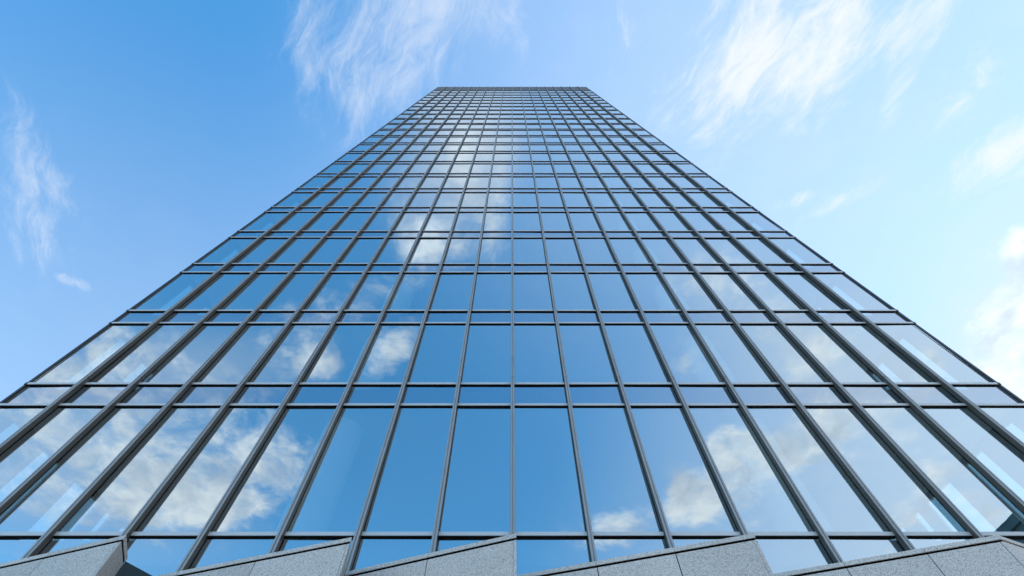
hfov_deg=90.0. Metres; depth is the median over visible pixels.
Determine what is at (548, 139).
window pane
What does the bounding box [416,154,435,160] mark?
window pane
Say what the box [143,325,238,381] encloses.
window pane
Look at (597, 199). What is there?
window pane
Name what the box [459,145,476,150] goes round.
window pane
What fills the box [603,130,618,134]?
window pane
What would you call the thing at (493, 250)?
window pane
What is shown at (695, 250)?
window pane
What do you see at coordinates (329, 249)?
window pane
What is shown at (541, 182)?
window pane
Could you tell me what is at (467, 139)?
window pane
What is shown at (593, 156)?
window pane
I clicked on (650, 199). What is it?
window pane
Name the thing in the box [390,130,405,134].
window pane
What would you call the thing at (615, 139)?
window pane
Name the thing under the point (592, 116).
window pane
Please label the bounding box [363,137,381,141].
window pane
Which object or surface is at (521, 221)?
window pane
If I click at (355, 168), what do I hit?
window pane
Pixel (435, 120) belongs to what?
window pane
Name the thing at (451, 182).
window pane
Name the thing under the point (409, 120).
window pane
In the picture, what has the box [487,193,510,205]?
window pane
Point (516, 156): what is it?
window pane
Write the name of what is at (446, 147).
window pane
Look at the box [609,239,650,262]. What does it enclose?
window pane
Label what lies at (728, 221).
window pane
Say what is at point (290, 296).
window pane
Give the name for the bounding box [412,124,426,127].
window pane
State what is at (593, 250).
window pane
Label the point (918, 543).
window pane
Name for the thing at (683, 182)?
window pane
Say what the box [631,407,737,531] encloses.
window pane
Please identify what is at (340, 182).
window pane
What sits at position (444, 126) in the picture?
window pane
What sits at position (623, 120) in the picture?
window pane
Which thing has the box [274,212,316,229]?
window pane
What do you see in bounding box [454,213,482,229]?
window pane
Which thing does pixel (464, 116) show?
window pane
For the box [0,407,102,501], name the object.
window pane
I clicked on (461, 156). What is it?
window pane
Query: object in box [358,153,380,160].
window pane
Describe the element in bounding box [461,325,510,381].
window pane
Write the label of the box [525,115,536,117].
window pane
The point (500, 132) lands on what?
window pane
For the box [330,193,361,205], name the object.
window pane
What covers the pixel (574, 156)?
window pane
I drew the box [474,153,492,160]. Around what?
window pane
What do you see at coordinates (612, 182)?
window pane
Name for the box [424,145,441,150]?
window pane
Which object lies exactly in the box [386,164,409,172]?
window pane
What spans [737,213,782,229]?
window pane
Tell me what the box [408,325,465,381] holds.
window pane
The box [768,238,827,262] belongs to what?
window pane
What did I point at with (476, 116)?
window pane
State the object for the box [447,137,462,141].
window pane
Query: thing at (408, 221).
window pane
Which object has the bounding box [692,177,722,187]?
window pane
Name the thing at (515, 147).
window pane
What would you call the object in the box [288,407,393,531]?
window pane
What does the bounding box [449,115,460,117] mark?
window pane
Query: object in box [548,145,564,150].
window pane
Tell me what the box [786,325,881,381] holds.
window pane
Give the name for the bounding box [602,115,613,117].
window pane
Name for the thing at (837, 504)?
window pane
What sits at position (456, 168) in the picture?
window pane
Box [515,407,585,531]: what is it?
window pane
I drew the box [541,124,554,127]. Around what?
window pane
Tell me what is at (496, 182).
window pane
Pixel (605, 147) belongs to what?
window pane
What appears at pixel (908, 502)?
window pane
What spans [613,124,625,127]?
window pane
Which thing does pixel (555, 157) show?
window pane
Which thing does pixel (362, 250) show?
window pane
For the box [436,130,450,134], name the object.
window pane
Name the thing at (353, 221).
window pane
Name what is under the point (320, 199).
window pane
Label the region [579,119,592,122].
window pane
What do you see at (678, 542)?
window pane
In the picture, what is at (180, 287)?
window pane
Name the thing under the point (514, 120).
window pane
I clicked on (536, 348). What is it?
window pane
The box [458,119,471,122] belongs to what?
window pane
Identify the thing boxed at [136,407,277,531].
window pane
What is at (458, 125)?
window pane
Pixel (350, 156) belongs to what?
window pane
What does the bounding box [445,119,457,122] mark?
window pane
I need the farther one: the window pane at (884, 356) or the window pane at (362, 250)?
the window pane at (362, 250)
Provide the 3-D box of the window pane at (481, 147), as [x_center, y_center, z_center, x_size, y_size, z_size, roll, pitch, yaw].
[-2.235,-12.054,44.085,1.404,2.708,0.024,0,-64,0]
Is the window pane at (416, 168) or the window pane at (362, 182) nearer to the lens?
the window pane at (362, 182)
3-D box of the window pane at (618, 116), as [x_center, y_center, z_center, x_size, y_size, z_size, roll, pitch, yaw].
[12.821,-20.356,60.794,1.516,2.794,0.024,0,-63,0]
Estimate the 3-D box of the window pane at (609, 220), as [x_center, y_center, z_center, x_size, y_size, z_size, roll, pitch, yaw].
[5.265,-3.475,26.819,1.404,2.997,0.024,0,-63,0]
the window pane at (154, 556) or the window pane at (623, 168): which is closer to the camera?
the window pane at (154, 556)
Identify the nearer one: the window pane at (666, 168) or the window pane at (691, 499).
the window pane at (691, 499)
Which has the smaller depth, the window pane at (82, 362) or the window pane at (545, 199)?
the window pane at (82, 362)
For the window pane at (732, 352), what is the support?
in the glass tower
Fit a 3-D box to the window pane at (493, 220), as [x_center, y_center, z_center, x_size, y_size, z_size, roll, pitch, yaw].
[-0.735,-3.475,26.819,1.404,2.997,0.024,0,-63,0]
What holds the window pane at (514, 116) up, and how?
in the glass tower
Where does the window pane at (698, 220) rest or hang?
in the glass tower
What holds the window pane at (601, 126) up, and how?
in the glass tower
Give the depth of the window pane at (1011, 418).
13.11 m
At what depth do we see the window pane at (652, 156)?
40.82 m
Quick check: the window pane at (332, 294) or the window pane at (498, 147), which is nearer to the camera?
the window pane at (332, 294)
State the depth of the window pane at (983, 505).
11.48 m
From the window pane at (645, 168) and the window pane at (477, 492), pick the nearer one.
the window pane at (477, 492)
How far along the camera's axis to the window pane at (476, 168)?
37.34 m
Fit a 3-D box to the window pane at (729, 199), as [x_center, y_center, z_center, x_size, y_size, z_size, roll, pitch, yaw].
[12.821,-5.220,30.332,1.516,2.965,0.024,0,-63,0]
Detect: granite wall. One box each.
[0,535,151,575]
[157,537,351,575]
[345,534,516,575]
[517,533,773,575]
[774,535,1023,575]
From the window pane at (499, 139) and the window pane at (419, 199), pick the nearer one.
the window pane at (419, 199)
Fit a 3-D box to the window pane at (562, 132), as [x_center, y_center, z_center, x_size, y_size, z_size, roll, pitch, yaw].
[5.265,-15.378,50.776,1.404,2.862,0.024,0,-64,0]
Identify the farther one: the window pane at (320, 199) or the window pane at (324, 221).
the window pane at (320, 199)
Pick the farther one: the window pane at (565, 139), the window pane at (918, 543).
the window pane at (565, 139)
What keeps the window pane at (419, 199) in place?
in the glass tower
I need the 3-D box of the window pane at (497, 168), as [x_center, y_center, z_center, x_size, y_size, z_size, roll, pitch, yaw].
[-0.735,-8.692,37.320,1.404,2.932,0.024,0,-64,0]
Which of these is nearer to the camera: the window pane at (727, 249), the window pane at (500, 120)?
the window pane at (727, 249)
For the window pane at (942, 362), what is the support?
in the glass tower
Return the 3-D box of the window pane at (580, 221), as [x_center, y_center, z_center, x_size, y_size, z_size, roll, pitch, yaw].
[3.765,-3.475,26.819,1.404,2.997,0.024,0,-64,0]
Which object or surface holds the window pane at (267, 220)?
in the glass tower
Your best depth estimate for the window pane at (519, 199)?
30.36 m
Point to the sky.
(886, 137)
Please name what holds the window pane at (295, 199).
in the glass tower
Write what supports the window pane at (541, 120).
in the glass tower
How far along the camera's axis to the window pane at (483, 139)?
47.56 m
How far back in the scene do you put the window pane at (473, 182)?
33.82 m
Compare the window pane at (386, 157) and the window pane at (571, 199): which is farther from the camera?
the window pane at (386, 157)
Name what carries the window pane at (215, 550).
in the glass tower
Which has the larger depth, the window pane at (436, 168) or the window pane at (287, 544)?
the window pane at (436, 168)
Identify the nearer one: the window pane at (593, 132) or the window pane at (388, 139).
the window pane at (388, 139)
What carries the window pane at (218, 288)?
in the glass tower
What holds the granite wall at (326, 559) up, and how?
on the ground
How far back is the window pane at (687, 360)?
15.70 m
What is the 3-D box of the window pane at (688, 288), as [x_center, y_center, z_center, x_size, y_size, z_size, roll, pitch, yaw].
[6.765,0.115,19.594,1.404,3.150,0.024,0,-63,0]
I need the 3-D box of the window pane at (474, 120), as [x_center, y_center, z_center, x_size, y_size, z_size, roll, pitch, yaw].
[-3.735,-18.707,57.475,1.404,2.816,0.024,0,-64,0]
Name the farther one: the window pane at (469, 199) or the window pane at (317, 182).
the window pane at (317, 182)
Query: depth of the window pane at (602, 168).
37.34 m
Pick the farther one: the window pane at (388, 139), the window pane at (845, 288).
the window pane at (388, 139)
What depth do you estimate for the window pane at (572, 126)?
54.22 m
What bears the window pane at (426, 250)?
in the glass tower
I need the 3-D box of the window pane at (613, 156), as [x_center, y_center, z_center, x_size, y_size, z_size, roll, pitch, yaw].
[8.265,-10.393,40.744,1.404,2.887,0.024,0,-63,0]
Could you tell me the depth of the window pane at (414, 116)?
60.76 m
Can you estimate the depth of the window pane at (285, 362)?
15.70 m
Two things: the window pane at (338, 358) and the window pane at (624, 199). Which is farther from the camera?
the window pane at (624, 199)
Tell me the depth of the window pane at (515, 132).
50.93 m
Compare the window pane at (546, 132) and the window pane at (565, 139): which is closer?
the window pane at (565, 139)
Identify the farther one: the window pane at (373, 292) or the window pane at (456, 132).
the window pane at (456, 132)
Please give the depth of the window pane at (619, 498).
11.45 m
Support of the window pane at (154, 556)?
in the glass tower
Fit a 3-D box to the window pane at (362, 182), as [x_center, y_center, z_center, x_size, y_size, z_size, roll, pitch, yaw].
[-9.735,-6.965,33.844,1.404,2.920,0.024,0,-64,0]
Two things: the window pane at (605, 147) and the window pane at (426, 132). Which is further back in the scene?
the window pane at (426, 132)
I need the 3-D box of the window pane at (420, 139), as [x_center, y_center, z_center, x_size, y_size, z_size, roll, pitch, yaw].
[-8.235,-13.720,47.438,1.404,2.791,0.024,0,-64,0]
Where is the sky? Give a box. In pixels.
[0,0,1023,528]
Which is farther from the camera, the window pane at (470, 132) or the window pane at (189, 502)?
the window pane at (470, 132)
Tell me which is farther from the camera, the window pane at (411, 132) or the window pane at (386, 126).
the window pane at (386, 126)
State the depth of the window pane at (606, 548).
9.82 m
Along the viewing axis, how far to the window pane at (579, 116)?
60.76 m
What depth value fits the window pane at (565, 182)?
33.82 m
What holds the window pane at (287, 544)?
in the glass tower
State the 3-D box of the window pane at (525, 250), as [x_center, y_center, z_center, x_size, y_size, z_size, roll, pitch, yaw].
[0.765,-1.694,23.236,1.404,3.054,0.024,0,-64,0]
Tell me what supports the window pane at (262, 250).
in the glass tower
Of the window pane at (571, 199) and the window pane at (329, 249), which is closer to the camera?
the window pane at (329, 249)
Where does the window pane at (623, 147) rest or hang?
in the glass tower
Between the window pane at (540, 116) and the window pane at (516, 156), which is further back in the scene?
the window pane at (540, 116)
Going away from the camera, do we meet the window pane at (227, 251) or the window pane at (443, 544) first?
the window pane at (443, 544)
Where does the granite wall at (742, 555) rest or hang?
on the ground
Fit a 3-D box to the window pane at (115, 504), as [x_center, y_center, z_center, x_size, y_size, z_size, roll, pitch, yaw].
[-8.235,3.992,11.792,1.404,3.800,0.024,0,-64,0]
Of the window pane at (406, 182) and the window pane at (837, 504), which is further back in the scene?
the window pane at (406, 182)
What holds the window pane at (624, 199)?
in the glass tower
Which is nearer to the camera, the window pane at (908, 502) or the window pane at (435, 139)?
the window pane at (908, 502)
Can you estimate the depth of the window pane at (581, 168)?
37.34 m
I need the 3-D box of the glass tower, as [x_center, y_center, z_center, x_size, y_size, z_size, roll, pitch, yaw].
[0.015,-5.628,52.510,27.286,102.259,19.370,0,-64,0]
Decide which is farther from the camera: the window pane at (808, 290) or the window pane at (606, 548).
the window pane at (808, 290)
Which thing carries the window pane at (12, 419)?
in the glass tower
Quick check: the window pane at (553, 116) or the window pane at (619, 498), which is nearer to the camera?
the window pane at (619, 498)
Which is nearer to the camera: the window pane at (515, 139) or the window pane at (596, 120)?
the window pane at (515, 139)
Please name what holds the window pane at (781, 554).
in the glass tower
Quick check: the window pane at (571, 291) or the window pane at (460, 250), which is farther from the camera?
the window pane at (460, 250)
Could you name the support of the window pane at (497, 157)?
in the glass tower
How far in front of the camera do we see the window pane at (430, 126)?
54.22 m
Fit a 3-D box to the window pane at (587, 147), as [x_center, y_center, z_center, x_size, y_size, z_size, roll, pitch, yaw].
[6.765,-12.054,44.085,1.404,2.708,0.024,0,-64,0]
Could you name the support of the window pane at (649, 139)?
in the glass tower
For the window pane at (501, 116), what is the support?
in the glass tower
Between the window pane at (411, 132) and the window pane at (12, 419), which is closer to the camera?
the window pane at (12, 419)
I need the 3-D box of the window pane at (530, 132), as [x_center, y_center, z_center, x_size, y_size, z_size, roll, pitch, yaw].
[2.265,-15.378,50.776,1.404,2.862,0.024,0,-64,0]
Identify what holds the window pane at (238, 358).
in the glass tower
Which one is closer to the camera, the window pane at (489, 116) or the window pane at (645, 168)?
the window pane at (645, 168)
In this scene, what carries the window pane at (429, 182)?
in the glass tower
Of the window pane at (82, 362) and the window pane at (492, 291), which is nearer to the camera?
the window pane at (82, 362)
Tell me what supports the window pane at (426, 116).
in the glass tower
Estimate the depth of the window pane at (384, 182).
33.82 m
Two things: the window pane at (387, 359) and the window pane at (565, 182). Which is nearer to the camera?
the window pane at (387, 359)
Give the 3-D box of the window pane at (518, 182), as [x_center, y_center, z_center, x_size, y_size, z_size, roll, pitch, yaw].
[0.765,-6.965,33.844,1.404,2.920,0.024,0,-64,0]
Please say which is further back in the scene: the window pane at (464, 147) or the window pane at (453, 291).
the window pane at (464, 147)
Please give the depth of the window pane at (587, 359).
15.70 m
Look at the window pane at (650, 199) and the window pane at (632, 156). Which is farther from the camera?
the window pane at (632, 156)
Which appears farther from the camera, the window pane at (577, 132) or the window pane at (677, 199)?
the window pane at (577, 132)
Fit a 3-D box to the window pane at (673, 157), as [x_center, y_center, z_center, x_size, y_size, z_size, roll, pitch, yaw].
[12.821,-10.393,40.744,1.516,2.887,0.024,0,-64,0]
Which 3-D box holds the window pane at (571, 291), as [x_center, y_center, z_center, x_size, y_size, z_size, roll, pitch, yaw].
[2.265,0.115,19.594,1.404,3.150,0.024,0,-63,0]
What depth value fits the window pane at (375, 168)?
37.34 m
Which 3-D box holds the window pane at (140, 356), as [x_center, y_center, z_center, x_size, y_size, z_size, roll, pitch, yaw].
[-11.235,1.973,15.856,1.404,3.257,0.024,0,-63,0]
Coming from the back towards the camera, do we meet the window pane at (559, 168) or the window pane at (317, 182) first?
the window pane at (559, 168)
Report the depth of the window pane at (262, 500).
11.42 m
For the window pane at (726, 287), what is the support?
in the glass tower
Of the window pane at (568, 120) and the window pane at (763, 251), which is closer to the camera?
the window pane at (763, 251)
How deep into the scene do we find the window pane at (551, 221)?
26.80 m
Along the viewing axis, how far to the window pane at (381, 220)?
26.81 m
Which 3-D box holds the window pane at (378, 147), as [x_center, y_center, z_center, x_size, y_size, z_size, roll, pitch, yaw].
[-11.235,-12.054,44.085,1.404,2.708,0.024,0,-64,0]
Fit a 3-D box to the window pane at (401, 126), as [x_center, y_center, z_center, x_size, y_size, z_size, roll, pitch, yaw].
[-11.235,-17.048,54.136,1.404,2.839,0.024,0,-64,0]
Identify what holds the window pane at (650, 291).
in the glass tower
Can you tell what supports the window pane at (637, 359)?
in the glass tower
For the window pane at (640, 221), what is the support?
in the glass tower
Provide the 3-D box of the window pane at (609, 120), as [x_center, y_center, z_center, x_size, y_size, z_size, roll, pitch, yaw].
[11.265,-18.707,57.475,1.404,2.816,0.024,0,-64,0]
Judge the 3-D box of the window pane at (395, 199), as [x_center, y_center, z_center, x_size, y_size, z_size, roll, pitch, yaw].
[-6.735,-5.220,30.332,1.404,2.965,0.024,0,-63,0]
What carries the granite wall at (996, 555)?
on the ground
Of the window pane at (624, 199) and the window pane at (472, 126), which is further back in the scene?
the window pane at (472, 126)
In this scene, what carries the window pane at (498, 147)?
in the glass tower
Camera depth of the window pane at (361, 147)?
43.85 m
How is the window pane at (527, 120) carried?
in the glass tower
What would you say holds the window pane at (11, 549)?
in the glass tower
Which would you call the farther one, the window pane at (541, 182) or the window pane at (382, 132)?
the window pane at (382, 132)
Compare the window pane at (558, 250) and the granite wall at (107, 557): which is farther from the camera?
the window pane at (558, 250)
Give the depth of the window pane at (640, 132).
50.93 m
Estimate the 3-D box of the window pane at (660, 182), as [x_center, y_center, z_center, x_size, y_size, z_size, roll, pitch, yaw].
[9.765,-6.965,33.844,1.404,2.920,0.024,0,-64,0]
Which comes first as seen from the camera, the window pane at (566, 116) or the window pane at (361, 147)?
the window pane at (361, 147)
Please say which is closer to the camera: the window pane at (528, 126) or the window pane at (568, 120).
the window pane at (528, 126)
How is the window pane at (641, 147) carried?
in the glass tower
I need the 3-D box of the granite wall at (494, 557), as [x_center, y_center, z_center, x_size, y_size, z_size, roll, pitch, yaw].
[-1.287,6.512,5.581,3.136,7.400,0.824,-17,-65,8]
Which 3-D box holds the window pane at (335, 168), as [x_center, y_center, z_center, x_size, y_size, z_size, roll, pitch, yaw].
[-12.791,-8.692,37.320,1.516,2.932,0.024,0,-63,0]
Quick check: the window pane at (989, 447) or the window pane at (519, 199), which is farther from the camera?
the window pane at (519, 199)
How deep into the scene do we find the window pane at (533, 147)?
44.03 m
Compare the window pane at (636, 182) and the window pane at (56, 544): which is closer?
the window pane at (56, 544)
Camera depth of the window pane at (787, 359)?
15.70 m
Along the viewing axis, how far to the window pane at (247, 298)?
19.46 m
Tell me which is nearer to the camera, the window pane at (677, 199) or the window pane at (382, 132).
the window pane at (677, 199)
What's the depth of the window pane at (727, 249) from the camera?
23.11 m
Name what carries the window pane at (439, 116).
in the glass tower
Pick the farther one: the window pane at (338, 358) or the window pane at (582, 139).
the window pane at (582, 139)
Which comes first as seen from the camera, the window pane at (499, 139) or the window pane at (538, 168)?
the window pane at (538, 168)
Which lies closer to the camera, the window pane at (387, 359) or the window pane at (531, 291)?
the window pane at (387, 359)
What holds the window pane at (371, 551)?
in the glass tower
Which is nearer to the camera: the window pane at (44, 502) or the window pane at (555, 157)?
the window pane at (44, 502)
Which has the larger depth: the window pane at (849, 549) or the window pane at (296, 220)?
the window pane at (296, 220)
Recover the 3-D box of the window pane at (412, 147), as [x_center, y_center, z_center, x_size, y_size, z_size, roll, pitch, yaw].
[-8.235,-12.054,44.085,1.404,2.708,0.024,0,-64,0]
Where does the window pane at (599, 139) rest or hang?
in the glass tower
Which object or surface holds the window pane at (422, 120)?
in the glass tower
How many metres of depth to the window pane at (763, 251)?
23.12 m
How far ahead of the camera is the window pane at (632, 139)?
47.56 m
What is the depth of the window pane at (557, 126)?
54.22 m
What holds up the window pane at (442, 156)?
in the glass tower
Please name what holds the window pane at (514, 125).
in the glass tower
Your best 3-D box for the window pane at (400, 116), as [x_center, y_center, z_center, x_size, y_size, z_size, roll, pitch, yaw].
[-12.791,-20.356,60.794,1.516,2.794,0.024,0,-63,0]
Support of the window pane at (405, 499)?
in the glass tower
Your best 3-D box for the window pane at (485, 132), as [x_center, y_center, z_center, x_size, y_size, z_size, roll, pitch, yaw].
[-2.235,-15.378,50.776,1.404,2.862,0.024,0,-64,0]
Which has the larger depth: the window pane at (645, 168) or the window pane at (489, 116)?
the window pane at (489, 116)
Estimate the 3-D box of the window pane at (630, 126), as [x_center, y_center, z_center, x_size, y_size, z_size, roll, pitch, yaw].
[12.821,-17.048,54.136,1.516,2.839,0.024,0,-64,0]
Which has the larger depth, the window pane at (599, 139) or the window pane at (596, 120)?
the window pane at (596, 120)
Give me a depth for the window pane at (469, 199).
30.36 m
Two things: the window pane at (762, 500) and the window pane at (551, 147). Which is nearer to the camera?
the window pane at (762, 500)
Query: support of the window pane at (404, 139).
in the glass tower
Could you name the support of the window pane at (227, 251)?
in the glass tower
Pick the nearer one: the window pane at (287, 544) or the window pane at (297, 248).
the window pane at (287, 544)
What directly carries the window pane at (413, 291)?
in the glass tower
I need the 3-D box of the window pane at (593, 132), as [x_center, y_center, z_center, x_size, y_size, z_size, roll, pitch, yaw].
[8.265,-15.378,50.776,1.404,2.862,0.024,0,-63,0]
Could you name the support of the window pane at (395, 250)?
in the glass tower
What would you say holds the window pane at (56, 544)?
in the glass tower
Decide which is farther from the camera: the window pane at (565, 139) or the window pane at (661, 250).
the window pane at (565, 139)
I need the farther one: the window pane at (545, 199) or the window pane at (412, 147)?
the window pane at (412, 147)
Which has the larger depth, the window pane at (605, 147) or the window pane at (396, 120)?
the window pane at (396, 120)
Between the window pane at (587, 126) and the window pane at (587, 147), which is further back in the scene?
the window pane at (587, 126)
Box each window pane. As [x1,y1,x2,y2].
[0,407,45,443]
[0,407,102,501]
[0,407,160,531]
[0,538,38,563]
[33,325,147,381]
[39,538,110,554]
[60,407,219,531]
[90,325,192,381]
[115,538,195,575]
[132,274,211,309]
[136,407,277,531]
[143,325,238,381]
[177,274,248,309]
[189,538,274,568]
[196,325,283,381]
[197,238,255,262]
[211,408,335,531]
[219,274,285,309]
[234,239,286,262]
[242,213,287,229]
[249,325,328,381]
[262,273,324,309]
[269,238,319,262]
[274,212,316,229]
[275,193,312,205]
[279,538,352,553]
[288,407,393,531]
[300,177,332,187]
[302,325,374,381]
[303,193,336,205]
[304,212,343,229]
[304,238,351,262]
[304,274,360,309]
[322,164,348,172]
[325,177,354,187]
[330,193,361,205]
[334,213,371,229]
[337,153,361,160]
[339,238,383,262]
[343,164,368,172]
[346,274,398,309]
[349,177,376,187]
[352,145,371,150]
[352,538,431,569]
[355,325,419,381]
[356,193,386,205]
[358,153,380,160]
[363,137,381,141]
[364,212,399,229]
[364,407,452,531]
[365,164,388,172]
[370,145,389,150]
[372,177,399,187]
[374,130,390,134]
[374,238,414,262]
[377,154,398,160]
[381,137,398,141]
[382,193,411,205]
[384,125,396,127]
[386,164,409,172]
[388,145,406,150]
[388,274,435,309]
[390,119,404,122]
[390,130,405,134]
[394,213,426,229]
[396,115,409,117]
[396,177,421,187]
[397,153,417,160]
[398,125,411,127]
[398,137,414,141]
[404,119,417,122]
[405,130,420,134]
[406,145,424,150]
[407,164,429,172]
[408,193,436,205]
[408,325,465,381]
[409,239,446,262]
[410,115,422,117]
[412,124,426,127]
[414,137,430,141]
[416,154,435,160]
[418,119,431,122]
[419,177,443,187]
[420,130,435,134]
[423,115,434,117]
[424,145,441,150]
[424,213,454,229]
[427,125,439,127]
[428,164,449,172]
[430,137,446,141]
[430,274,473,309]
[431,119,444,122]
[435,153,454,160]
[435,193,461,205]
[436,115,447,117]
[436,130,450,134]
[437,538,492,550]
[439,408,510,531]
[441,125,454,127]
[441,145,458,150]
[443,177,466,187]
[444,238,478,262]
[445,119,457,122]
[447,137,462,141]
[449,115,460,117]
[449,164,470,172]
[451,130,465,134]
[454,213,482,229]
[455,124,468,127]
[455,153,473,160]
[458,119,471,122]
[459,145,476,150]
[461,115,473,117]
[461,193,486,205]
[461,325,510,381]
[463,137,478,141]
[466,177,488,187]
[467,130,481,134]
[470,125,482,127]
[471,164,490,172]
[472,119,484,122]
[472,274,510,309]
[474,115,485,117]
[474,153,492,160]
[477,145,493,150]
[479,238,510,262]
[480,137,494,141]
[482,130,496,134]
[483,212,510,229]
[484,125,496,127]
[485,119,497,122]
[487,115,498,117]
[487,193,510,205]
[490,177,510,187]
[492,164,511,172]
[494,154,511,160]
[495,145,511,150]
[496,137,511,141]
[497,130,511,134]
[498,125,511,127]
[499,119,511,122]
[500,115,511,117]
[513,115,523,117]
[513,119,524,122]
[513,124,525,127]
[513,130,526,134]
[513,137,527,141]
[513,145,528,150]
[513,153,530,160]
[513,164,532,172]
[513,177,534,187]
[513,193,537,205]
[513,213,540,229]
[513,238,545,262]
[514,274,552,309]
[514,325,563,381]
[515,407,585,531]
[515,538,590,574]
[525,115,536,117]
[526,119,538,122]
[527,125,539,127]
[528,130,541,134]
[529,137,544,141]
[530,145,546,150]
[531,153,549,160]
[533,164,553,172]
[535,177,557,187]
[538,115,549,117]
[538,193,563,205]
[539,119,551,122]
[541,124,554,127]
[541,213,570,229]
[543,130,557,134]
[545,137,560,141]
[545,239,580,262]
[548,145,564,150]
[550,153,569,160]
[551,115,562,117]
[551,273,594,309]
[553,119,565,122]
[554,164,574,172]
[555,125,568,127]
[558,130,572,134]
[558,177,581,187]
[559,325,616,381]
[561,137,576,141]
[563,115,575,117]
[563,193,589,205]
[565,145,582,150]
[566,119,578,122]
[569,153,588,160]
[569,213,600,229]
[570,125,582,127]
[573,130,588,134]
[573,407,661,531]
[574,164,595,172]
[576,115,587,117]
[577,137,593,141]
[577,238,615,262]
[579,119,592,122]
[580,177,604,187]
[582,145,600,150]
[584,125,597,127]
[587,153,607,160]
[588,130,603,134]
[588,193,615,205]
[588,273,636,309]
[589,115,600,117]
[593,119,606,122]
[593,137,609,141]
[594,164,616,172]
[594,538,666,560]
[597,124,611,127]
[597,212,630,229]
[600,145,618,150]
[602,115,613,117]
[602,177,628,187]
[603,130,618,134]
[605,325,669,381]
[606,119,619,122]
[606,153,627,160]
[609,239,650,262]
[610,137,626,141]
[612,193,641,205]
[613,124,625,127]
[614,115,627,117]
[615,164,638,172]
[617,145,635,150]
[618,130,634,134]
[619,119,634,122]
[625,153,646,160]
[625,177,651,187]
[625,213,660,229]
[626,137,642,141]
[626,274,678,309]
[627,125,641,127]
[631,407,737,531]
[633,130,649,134]
[635,145,653,150]
[635,164,659,172]
[637,193,668,205]
[641,239,685,262]
[642,137,659,141]
[643,153,665,160]
[647,177,675,187]
[650,325,722,381]
[652,145,671,150]
[652,212,689,229]
[655,164,680,172]
[662,193,694,205]
[663,154,685,160]
[663,273,720,309]
[670,177,698,187]
[672,538,723,546]
[673,239,720,262]
[676,164,703,172]
[680,212,719,229]
[687,193,720,205]
[689,407,813,531]
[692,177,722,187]
[695,325,775,381]
[701,274,762,309]
[705,239,755,262]
[709,213,749,229]
[712,193,747,205]
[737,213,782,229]
[737,238,790,262]
[738,274,804,309]
[741,325,828,381]
[748,407,889,531]
[755,538,832,573]
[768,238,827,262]
[776,274,847,309]
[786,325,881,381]
[806,407,965,531]
[813,274,892,309]
[829,538,903,560]
[832,325,934,381]
[863,407,1023,531]
[877,324,991,381]
[908,538,971,548]
[922,408,1023,500]
[980,407,1023,442]
[1008,538,1023,543]
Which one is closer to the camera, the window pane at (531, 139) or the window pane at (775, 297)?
the window pane at (775, 297)
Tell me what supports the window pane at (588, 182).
in the glass tower
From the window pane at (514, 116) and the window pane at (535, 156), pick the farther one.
the window pane at (514, 116)
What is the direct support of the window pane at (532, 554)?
in the glass tower
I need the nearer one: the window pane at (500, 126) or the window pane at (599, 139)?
the window pane at (599, 139)
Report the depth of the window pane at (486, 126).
54.22 m
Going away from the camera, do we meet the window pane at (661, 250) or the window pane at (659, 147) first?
the window pane at (661, 250)
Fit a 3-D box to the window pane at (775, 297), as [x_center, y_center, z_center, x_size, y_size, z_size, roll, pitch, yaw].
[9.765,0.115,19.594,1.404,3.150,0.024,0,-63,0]
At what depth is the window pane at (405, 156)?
40.82 m
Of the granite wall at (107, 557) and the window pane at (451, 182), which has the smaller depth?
the granite wall at (107, 557)
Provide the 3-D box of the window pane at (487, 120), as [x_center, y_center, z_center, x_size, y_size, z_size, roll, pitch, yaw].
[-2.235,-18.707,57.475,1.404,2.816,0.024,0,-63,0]
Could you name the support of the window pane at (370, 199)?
in the glass tower
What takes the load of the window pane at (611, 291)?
in the glass tower
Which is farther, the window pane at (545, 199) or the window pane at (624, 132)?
the window pane at (624, 132)
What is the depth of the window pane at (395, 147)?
43.85 m
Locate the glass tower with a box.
[0,86,1023,575]
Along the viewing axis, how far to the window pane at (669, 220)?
26.81 m
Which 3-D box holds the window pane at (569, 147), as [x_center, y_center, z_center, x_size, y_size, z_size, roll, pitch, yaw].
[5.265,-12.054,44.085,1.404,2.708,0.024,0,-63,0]
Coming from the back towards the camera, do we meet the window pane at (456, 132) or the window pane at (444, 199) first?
the window pane at (456, 132)
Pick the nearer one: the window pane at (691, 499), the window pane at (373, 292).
the window pane at (691, 499)
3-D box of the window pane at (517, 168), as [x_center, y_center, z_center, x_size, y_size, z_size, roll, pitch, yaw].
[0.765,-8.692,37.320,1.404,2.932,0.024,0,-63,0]
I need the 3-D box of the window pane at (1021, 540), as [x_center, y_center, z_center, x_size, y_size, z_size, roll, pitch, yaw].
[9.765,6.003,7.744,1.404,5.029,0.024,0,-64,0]
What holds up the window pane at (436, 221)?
in the glass tower
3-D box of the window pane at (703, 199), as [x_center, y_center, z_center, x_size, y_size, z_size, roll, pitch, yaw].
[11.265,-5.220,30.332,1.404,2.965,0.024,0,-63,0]
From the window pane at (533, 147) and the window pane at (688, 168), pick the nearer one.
the window pane at (688, 168)

